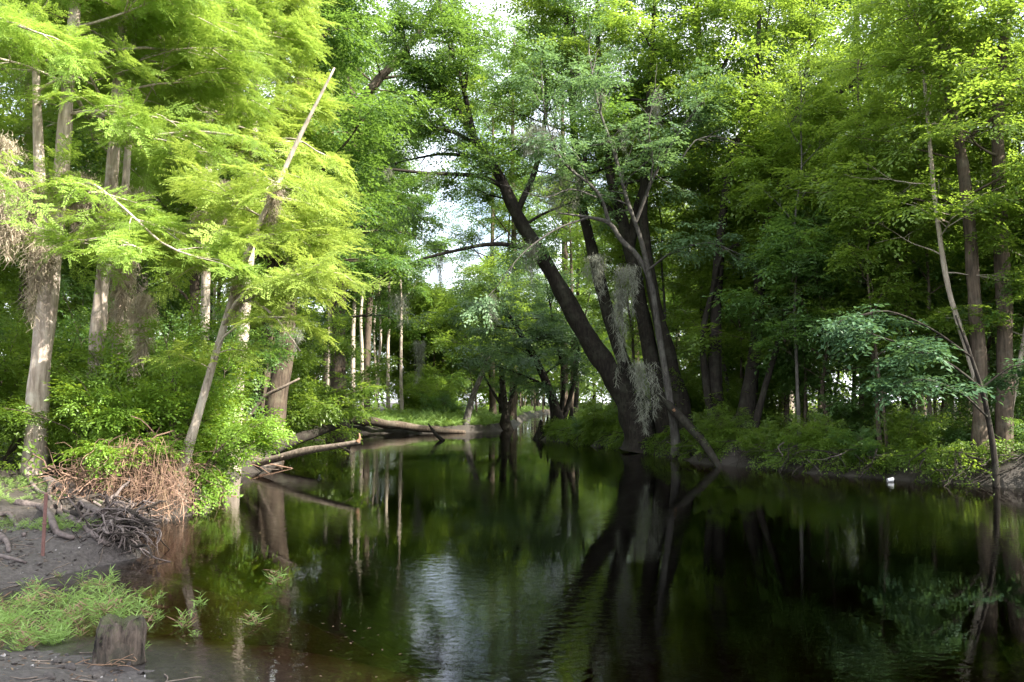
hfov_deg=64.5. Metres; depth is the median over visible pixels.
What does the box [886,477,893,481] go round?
foam cup
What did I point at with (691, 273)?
sapling
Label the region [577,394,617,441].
woodland shrub
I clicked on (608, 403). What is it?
woodland shrub
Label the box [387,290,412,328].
spanish moss
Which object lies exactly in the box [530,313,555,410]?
broadleaf tree
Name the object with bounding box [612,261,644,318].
spanish moss
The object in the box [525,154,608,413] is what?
broadleaf tree
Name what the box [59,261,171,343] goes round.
understory tree
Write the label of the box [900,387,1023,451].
woodland shrub
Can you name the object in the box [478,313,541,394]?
understory tree
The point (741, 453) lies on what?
tree root web
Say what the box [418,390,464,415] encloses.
woodland shrub
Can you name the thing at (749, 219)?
sapling
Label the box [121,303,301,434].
leafy bush
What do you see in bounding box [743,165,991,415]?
understory tree
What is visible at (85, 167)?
slender tree
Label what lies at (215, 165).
broadleaf tree
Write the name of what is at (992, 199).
riverside tree
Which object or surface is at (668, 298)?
understory tree
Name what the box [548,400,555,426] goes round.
cypress knee
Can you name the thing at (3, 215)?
spanish moss
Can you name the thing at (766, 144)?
sapling
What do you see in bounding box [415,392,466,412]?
woodland shrub
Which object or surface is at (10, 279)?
understory tree
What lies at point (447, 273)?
sky
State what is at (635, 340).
understory tree
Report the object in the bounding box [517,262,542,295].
broadleaf tree
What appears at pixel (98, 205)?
spanish moss
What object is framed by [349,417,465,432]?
fallen log
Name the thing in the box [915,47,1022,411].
broadleaf tree
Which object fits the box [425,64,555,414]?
thin crowned tree
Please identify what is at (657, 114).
spanish moss
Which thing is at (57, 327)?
understory tree
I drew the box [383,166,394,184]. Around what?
spanish moss
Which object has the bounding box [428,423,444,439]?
dead stick
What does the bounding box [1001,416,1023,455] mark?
woodland shrub
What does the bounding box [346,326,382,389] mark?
understory tree
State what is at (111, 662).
dry stems
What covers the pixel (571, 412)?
cypress knee
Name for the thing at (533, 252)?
spanish moss
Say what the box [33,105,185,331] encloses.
broadleaf tree
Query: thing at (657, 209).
slender tree
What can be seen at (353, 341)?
slender tree
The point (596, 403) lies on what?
woodland shrub
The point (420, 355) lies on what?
spanish moss
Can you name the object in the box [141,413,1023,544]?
water
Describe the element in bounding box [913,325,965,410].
understory tree
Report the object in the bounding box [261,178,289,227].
spanish moss
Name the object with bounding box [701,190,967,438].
understory tree
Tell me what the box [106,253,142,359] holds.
spanish moss
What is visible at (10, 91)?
slender tree
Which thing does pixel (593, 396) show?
broadleaf tree
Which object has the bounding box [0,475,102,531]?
ground cover
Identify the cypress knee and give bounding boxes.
[533,419,543,438]
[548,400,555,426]
[567,407,573,419]
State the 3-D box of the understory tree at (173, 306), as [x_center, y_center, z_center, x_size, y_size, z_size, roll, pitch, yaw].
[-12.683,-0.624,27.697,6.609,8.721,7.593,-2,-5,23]
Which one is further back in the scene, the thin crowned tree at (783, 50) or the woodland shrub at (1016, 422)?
the thin crowned tree at (783, 50)
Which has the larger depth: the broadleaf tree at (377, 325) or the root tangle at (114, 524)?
the broadleaf tree at (377, 325)
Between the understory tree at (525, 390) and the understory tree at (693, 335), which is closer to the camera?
the understory tree at (693, 335)
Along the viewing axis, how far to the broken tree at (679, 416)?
24.21 m
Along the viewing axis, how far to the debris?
5.48 m
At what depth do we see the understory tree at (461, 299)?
75.47 m
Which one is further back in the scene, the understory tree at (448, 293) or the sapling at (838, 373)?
the understory tree at (448, 293)
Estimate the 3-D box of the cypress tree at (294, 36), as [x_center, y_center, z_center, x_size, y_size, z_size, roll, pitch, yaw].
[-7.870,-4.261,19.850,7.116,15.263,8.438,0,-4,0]
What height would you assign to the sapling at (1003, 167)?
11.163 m
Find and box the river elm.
[458,0,780,454]
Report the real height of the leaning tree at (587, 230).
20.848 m
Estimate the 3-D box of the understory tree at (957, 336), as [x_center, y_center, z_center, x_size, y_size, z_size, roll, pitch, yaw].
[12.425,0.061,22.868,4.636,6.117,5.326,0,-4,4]
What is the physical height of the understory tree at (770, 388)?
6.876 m
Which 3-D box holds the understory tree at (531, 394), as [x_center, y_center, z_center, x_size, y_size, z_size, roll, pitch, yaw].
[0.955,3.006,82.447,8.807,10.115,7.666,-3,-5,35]
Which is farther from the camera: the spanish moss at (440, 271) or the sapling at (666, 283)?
the sapling at (666, 283)
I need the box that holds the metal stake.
[41,493,47,555]
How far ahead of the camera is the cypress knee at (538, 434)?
38.04 m
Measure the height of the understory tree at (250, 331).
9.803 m
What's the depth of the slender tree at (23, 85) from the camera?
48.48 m
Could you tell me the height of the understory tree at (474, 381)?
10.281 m
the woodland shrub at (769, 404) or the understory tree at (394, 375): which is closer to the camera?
the woodland shrub at (769, 404)
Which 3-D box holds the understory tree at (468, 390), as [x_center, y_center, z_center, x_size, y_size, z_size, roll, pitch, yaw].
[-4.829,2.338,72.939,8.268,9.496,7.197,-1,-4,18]
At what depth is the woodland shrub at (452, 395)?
58.02 m
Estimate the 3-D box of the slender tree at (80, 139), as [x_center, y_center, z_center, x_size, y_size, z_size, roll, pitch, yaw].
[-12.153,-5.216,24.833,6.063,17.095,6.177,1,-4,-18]
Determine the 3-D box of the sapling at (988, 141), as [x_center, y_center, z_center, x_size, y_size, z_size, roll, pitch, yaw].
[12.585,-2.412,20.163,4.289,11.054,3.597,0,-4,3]
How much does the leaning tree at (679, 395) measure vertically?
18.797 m
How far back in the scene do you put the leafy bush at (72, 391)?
13.60 m
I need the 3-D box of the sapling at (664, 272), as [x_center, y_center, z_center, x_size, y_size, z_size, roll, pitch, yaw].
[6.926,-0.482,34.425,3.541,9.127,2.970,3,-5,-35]
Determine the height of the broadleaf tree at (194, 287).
16.273 m
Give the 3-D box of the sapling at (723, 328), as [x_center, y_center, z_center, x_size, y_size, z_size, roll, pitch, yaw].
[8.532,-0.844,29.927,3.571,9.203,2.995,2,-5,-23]
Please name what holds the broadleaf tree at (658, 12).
on the ground at (482, 588)
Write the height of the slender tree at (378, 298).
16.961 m
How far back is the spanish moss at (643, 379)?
24.90 m
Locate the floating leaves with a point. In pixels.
(265, 625)
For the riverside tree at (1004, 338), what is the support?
on the ground at (482, 588)
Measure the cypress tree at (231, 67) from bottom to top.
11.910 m
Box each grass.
[0,565,288,651]
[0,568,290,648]
[315,403,613,427]
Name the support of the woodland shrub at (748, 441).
on the ground at (482, 588)
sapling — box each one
[560,121,666,426]
[573,133,684,368]
[577,173,662,418]
[589,120,686,356]
[600,74,699,317]
[631,230,699,360]
[652,55,750,414]
[656,201,746,364]
[657,112,760,388]
[684,173,776,383]
[690,211,776,378]
[733,116,860,427]
[734,37,866,444]
[736,100,811,406]
[771,19,958,444]
[789,109,955,450]
[800,123,901,417]
[818,29,1010,450]
[880,130,982,416]
[886,0,1023,375]
[916,18,1023,313]
[979,22,1023,332]
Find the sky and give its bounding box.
[0,0,1023,402]
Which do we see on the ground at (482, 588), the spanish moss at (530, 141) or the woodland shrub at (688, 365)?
the woodland shrub at (688, 365)
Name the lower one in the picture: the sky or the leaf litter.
the leaf litter
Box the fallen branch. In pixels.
[243,378,299,424]
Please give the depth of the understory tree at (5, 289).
28.61 m
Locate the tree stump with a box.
[91,613,146,666]
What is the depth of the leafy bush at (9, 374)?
14.76 m
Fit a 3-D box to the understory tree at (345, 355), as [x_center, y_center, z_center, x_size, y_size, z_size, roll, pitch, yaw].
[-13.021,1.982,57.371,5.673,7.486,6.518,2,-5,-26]
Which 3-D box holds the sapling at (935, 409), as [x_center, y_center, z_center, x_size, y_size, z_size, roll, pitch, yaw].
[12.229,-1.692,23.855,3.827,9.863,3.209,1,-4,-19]
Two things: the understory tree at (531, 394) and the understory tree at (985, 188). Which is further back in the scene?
the understory tree at (531, 394)
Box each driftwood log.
[250,433,360,466]
[265,422,341,454]
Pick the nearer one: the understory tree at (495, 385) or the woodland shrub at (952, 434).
the woodland shrub at (952, 434)
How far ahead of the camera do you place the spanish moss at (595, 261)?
25.36 m
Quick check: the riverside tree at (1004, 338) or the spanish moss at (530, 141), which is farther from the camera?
the spanish moss at (530, 141)
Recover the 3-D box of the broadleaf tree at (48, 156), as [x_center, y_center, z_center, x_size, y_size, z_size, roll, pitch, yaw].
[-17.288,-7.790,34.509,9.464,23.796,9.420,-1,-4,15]
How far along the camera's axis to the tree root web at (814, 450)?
19.80 m
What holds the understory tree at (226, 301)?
on the ground at (482, 588)
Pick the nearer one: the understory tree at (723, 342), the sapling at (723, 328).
the sapling at (723, 328)
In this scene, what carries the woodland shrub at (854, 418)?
on the ground at (482, 588)
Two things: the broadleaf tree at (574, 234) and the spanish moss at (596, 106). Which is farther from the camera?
the broadleaf tree at (574, 234)
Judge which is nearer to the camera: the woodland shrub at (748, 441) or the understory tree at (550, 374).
the woodland shrub at (748, 441)
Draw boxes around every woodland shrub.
[0,338,55,445]
[380,371,450,411]
[409,361,473,405]
[412,386,462,405]
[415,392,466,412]
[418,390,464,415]
[568,414,592,438]
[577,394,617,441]
[582,396,613,412]
[588,383,617,420]
[630,358,739,419]
[646,365,739,429]
[682,353,791,398]
[688,401,756,449]
[700,359,791,433]
[734,418,779,460]
[782,408,853,454]
[806,385,918,441]
[807,392,898,430]
[825,422,884,464]
[876,403,953,459]
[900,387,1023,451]
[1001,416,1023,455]
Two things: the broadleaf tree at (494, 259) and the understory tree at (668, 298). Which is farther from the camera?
the broadleaf tree at (494, 259)
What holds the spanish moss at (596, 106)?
hanging from the leaning tree at (628, 234)
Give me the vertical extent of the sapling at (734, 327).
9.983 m
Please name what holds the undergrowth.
on the ground at (482, 588)
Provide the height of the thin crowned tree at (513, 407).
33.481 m
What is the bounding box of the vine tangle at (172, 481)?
[12,416,236,530]
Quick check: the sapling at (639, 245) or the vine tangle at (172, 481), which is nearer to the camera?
the vine tangle at (172, 481)
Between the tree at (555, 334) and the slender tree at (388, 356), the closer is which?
the tree at (555, 334)
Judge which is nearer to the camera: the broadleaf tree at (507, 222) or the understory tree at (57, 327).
the understory tree at (57, 327)
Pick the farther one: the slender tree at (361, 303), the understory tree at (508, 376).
the understory tree at (508, 376)
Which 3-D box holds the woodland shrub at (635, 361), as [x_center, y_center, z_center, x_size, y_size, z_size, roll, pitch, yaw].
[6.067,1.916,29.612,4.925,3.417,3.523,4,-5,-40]
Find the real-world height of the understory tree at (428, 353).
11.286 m
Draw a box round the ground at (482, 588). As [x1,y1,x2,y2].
[0,402,1023,681]
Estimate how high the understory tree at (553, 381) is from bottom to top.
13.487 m
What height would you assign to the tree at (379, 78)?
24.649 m
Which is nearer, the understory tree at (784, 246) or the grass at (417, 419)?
the understory tree at (784, 246)
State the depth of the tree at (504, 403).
49.67 m
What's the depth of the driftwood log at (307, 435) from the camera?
24.92 m
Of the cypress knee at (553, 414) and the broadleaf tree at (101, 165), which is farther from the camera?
the cypress knee at (553, 414)
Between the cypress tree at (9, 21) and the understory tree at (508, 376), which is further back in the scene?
the understory tree at (508, 376)
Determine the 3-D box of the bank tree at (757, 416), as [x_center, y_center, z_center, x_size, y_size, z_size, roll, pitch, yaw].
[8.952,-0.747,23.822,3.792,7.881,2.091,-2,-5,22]
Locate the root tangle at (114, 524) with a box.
[0,474,177,563]
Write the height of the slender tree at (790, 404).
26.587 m
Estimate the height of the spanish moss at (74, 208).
1.422 m
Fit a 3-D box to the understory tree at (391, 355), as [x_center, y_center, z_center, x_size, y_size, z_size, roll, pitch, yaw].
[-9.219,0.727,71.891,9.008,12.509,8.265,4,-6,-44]
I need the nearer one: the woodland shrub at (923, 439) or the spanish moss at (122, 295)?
the spanish moss at (122, 295)
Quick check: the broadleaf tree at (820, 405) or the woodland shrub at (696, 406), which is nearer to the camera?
the woodland shrub at (696, 406)
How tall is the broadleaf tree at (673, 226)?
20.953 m
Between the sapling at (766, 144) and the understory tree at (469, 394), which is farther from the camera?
the understory tree at (469, 394)
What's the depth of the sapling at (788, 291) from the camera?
23.66 m
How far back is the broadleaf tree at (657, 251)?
57.79 m
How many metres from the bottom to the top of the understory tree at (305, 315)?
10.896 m
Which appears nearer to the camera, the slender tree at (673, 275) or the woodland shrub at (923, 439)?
the woodland shrub at (923, 439)
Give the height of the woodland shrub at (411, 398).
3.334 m
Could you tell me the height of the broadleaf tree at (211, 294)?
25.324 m
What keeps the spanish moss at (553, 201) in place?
hanging from the river elm
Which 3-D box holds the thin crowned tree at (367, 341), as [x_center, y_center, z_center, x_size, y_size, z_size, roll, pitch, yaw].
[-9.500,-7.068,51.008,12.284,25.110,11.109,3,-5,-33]
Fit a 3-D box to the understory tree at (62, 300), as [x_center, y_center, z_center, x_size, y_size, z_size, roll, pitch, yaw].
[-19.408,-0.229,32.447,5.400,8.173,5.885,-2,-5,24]
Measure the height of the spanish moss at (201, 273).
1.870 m
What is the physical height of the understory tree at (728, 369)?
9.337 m
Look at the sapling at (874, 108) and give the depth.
20.53 m
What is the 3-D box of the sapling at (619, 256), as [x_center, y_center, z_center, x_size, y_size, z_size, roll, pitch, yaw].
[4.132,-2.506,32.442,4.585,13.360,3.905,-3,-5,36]
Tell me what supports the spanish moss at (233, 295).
attached to the cypress tree at (304, 241)
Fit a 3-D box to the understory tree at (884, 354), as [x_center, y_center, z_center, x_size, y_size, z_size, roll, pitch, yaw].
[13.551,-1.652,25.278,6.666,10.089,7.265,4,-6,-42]
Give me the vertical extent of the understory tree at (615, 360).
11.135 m
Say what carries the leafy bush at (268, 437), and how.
on the ground at (482, 588)
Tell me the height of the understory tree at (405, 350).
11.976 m
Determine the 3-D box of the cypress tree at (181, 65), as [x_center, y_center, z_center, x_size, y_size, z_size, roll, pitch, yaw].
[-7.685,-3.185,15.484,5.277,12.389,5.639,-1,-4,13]
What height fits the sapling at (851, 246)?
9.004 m
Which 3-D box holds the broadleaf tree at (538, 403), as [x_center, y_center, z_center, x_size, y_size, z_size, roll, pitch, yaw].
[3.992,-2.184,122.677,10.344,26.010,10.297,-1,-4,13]
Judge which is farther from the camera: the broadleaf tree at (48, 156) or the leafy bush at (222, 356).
the broadleaf tree at (48, 156)
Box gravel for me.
[0,529,145,680]
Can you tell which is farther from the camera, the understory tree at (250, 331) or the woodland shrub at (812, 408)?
the understory tree at (250, 331)
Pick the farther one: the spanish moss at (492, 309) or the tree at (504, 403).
the tree at (504, 403)
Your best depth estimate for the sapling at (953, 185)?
21.86 m
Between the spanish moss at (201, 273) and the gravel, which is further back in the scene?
the spanish moss at (201, 273)
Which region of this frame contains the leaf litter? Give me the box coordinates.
[0,451,973,681]
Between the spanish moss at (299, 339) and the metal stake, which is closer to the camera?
the metal stake
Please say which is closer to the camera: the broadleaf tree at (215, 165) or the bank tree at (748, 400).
the bank tree at (748, 400)
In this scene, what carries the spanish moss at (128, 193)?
attached to the cypress tree at (231, 67)
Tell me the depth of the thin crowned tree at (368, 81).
51.89 m
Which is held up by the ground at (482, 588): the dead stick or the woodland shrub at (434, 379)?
the woodland shrub at (434, 379)
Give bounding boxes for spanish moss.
[0,129,34,220]
[0,174,60,269]
[12,238,69,330]
[25,164,109,246]
[75,185,119,249]
[92,182,154,223]
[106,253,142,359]
[120,287,163,387]
[183,204,210,283]
[212,178,235,234]
[222,278,251,329]
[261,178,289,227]
[287,325,304,357]
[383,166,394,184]
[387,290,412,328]
[409,340,426,385]
[433,256,448,288]
[453,131,464,151]
[485,294,500,328]
[508,120,570,172]
[517,240,545,289]
[525,167,589,227]
[581,253,610,302]
[591,92,607,128]
[605,287,631,387]
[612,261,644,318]
[617,125,630,161]
[626,359,666,436]
[647,90,664,129]
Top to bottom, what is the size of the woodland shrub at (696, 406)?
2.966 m
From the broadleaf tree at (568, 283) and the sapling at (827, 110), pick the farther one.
the broadleaf tree at (568, 283)
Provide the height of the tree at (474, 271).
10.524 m
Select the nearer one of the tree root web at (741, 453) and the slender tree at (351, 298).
the tree root web at (741, 453)
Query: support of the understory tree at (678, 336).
on the ground at (482, 588)
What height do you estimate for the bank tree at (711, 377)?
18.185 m
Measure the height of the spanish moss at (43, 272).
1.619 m
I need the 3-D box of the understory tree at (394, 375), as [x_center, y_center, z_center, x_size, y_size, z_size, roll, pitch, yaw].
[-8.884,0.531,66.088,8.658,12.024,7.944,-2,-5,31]
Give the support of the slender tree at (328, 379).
on the ground at (482, 588)
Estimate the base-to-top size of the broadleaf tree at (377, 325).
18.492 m
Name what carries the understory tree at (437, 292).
on the ground at (482, 588)
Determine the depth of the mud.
5.47 m
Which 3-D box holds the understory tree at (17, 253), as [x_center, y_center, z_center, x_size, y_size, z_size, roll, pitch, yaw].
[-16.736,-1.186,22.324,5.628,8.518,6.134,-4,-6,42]
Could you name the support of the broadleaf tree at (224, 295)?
on the ground at (482, 588)
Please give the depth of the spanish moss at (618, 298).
25.03 m
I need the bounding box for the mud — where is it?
[0,518,144,681]
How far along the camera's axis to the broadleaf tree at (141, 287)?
33.38 m
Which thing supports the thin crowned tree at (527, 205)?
on the ground at (482, 588)
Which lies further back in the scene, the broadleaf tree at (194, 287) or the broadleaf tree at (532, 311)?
the broadleaf tree at (532, 311)
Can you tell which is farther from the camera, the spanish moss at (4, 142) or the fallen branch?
the fallen branch
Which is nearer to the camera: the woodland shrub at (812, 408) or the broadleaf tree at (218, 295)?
the woodland shrub at (812, 408)
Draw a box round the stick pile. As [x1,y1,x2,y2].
[241,436,290,472]
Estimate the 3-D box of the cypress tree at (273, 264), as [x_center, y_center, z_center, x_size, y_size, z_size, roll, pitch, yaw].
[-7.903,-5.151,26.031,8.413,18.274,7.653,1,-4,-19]
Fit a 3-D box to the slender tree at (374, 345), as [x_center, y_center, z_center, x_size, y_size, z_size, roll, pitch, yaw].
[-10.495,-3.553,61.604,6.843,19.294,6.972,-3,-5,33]
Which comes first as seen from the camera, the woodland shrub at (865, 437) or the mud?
the mud
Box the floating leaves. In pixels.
[50,474,408,681]
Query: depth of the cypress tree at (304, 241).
12.63 m
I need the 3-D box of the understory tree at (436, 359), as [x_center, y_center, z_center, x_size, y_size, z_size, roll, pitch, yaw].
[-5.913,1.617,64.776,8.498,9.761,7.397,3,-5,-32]
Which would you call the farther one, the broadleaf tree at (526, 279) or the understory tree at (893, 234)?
the broadleaf tree at (526, 279)
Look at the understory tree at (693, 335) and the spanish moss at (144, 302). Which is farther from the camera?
the understory tree at (693, 335)
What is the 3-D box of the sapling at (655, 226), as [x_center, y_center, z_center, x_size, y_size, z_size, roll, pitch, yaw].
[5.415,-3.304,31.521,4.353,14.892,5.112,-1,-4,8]
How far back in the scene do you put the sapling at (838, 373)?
25.04 m
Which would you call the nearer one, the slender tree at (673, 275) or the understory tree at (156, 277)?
the understory tree at (156, 277)
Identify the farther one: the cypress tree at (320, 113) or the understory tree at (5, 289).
the understory tree at (5, 289)
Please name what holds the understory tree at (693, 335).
on the ground at (482, 588)
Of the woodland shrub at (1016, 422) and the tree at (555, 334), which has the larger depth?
the tree at (555, 334)
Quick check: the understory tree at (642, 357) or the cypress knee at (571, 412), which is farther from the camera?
the understory tree at (642, 357)
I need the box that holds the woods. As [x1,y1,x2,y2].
[2,235,986,410]
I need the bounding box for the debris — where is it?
[0,520,196,681]
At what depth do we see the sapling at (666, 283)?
31.41 m
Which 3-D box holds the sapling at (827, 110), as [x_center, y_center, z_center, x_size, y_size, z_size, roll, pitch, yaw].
[9.874,-2.894,22.443,4.934,12.717,4.138,3,-5,-36]
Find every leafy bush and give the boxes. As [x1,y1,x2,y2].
[0,275,198,431]
[0,291,154,461]
[0,291,248,488]
[5,318,230,476]
[49,336,302,519]
[105,311,276,483]
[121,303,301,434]
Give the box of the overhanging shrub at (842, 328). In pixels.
[805,303,1023,486]
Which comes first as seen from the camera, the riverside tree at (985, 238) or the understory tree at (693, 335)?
the riverside tree at (985, 238)
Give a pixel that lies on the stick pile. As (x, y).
(267, 464)
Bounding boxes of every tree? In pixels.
[0,0,118,230]
[0,0,282,474]
[0,0,307,471]
[0,1,173,385]
[0,41,133,305]
[0,63,23,152]
[0,88,88,357]
[0,150,69,384]
[0,224,108,372]
[0,232,91,350]
[0,237,32,352]
[1,0,294,374]
[1,0,339,355]
[3,72,93,170]
[5,6,169,341]
[6,60,216,295]
[10,290,73,336]
[18,0,204,322]
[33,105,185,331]
[37,192,227,384]
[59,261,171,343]
[61,229,215,354]
[72,46,314,341]
[122,67,399,501]
[131,89,273,339]
[134,0,432,461]
[134,167,226,339]
[149,87,266,332]
[152,0,405,441]
[159,0,368,472]
[183,176,257,342]
[188,159,227,340]
[198,266,305,347]
[211,0,534,440]
[213,304,309,375]
[216,168,263,328]
[250,294,325,357]
[263,2,418,385]
[285,112,366,386]
[295,294,389,390]
[303,319,358,383]
[315,0,656,453]
[319,93,404,405]
[321,164,396,312]
[323,132,411,410]
[332,25,448,411]
[346,242,402,354]
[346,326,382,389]
[356,185,421,409]
[357,197,418,395]
[363,277,451,392]
[370,298,424,381]
[371,153,460,412]
[371,313,439,406]
[372,271,449,385]
[375,151,426,410]
[383,277,463,396]
[384,293,468,383]
[390,279,463,392]
[395,299,493,394]
[419,1,582,420]
[420,246,560,425]
[421,287,537,412]
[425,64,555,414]
[426,0,690,420]
[434,240,564,429]
[435,360,487,395]
[440,178,550,413]
[442,293,517,411]
[448,248,615,421]
[449,283,498,408]
[456,1,649,403]
[462,367,483,403]
[474,246,521,286]
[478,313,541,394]
[483,0,772,446]
[484,347,554,406]
[506,319,553,410]
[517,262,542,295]
[518,324,560,412]
[519,245,558,406]
[520,172,616,411]
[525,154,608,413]
[526,283,548,405]
[528,352,559,405]
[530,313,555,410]
[544,0,763,435]
[546,250,591,369]
[568,244,604,402]
[568,343,610,405]
[569,162,680,374]
[586,265,698,386]
[591,0,825,351]
[597,317,639,393]
[599,105,685,357]
[603,335,684,387]
[622,0,880,430]
[646,283,732,384]
[646,373,727,477]
[647,0,915,423]
[653,160,725,296]
[653,181,697,372]
[656,204,695,360]
[657,223,776,376]
[662,87,898,434]
[667,0,921,439]
[676,264,738,380]
[680,261,776,379]
[682,263,846,423]
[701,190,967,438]
[726,0,873,414]
[726,0,920,402]
[726,215,884,383]
[739,277,914,416]
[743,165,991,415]
[751,193,839,442]
[752,132,899,405]
[779,0,1023,459]
[792,197,821,410]
[797,138,1021,435]
[803,0,1023,379]
[813,0,990,413]
[824,0,1023,455]
[836,137,1018,426]
[858,240,1020,431]
[889,182,1023,416]
[898,169,1023,404]
[909,140,1022,355]
[910,105,925,414]
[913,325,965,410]
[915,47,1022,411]
[952,233,1023,428]
[991,324,1023,388]
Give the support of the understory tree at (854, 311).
on the ground at (482, 588)
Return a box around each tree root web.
[654,434,768,469]
[755,441,892,477]
[874,447,1023,485]
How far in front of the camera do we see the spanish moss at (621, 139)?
25.50 m
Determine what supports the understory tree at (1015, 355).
on the ground at (482, 588)
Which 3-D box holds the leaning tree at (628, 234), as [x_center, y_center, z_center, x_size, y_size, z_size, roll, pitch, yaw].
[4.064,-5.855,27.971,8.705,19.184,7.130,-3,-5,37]
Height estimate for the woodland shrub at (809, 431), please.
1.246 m
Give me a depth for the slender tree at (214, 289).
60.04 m
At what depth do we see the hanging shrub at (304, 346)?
33.11 m
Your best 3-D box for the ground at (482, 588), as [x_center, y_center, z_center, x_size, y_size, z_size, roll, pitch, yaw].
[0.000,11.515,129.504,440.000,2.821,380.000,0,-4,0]
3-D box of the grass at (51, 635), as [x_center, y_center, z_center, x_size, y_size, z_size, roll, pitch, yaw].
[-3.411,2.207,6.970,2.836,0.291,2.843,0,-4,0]
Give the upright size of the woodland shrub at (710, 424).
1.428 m
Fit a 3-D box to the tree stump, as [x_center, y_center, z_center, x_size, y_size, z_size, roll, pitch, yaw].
[-2.703,2.135,5.642,0.368,0.468,0.370,0,-4,0]
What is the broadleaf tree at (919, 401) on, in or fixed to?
on the ground at (482, 588)
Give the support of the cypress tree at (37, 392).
on the ground at (482, 588)
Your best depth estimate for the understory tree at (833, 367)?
31.62 m
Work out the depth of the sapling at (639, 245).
34.79 m
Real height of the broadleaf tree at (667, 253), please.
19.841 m
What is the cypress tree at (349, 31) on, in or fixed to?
on the ground at (482, 588)
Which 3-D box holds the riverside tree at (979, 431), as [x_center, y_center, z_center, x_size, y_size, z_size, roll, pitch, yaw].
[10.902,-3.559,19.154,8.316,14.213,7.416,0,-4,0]
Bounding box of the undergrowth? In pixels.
[0,403,1023,488]
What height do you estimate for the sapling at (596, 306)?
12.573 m
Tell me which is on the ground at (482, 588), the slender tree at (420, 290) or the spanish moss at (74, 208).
the slender tree at (420, 290)
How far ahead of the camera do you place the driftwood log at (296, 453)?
20.10 m
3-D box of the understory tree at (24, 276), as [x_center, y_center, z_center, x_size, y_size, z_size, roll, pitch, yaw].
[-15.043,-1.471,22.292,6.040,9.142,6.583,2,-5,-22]
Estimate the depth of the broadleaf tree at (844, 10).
28.38 m
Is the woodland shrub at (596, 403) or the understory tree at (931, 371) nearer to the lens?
the understory tree at (931, 371)
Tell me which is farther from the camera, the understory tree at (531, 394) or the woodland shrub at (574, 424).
the understory tree at (531, 394)
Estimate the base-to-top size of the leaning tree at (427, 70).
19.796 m
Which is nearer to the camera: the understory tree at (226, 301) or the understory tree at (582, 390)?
the understory tree at (226, 301)
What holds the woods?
on the ground at (482, 588)
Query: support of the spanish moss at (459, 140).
attached to the leaning tree at (427, 70)
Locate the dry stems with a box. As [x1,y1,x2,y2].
[76,654,139,670]
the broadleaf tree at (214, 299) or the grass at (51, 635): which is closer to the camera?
the grass at (51, 635)
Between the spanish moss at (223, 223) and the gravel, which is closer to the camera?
the gravel
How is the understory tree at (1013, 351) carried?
on the ground at (482, 588)
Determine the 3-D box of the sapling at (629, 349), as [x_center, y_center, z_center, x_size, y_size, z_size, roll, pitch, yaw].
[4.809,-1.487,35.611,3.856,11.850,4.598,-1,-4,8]
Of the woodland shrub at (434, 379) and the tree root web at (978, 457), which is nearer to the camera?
the tree root web at (978, 457)
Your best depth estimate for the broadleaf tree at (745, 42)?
31.76 m
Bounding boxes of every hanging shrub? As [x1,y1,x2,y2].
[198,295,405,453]
[249,312,373,439]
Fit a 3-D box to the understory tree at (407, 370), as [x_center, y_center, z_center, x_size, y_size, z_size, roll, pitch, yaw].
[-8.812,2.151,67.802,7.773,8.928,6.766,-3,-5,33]
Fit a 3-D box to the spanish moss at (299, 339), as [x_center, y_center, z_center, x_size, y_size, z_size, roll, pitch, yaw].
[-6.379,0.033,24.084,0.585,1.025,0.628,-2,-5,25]
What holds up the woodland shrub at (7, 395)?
on the ground at (482, 588)
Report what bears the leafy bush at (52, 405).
on the ground at (482, 588)
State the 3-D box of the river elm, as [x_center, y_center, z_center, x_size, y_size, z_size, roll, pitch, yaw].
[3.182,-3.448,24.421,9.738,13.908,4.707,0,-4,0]
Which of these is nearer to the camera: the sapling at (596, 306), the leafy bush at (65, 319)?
the leafy bush at (65, 319)
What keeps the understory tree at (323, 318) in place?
on the ground at (482, 588)

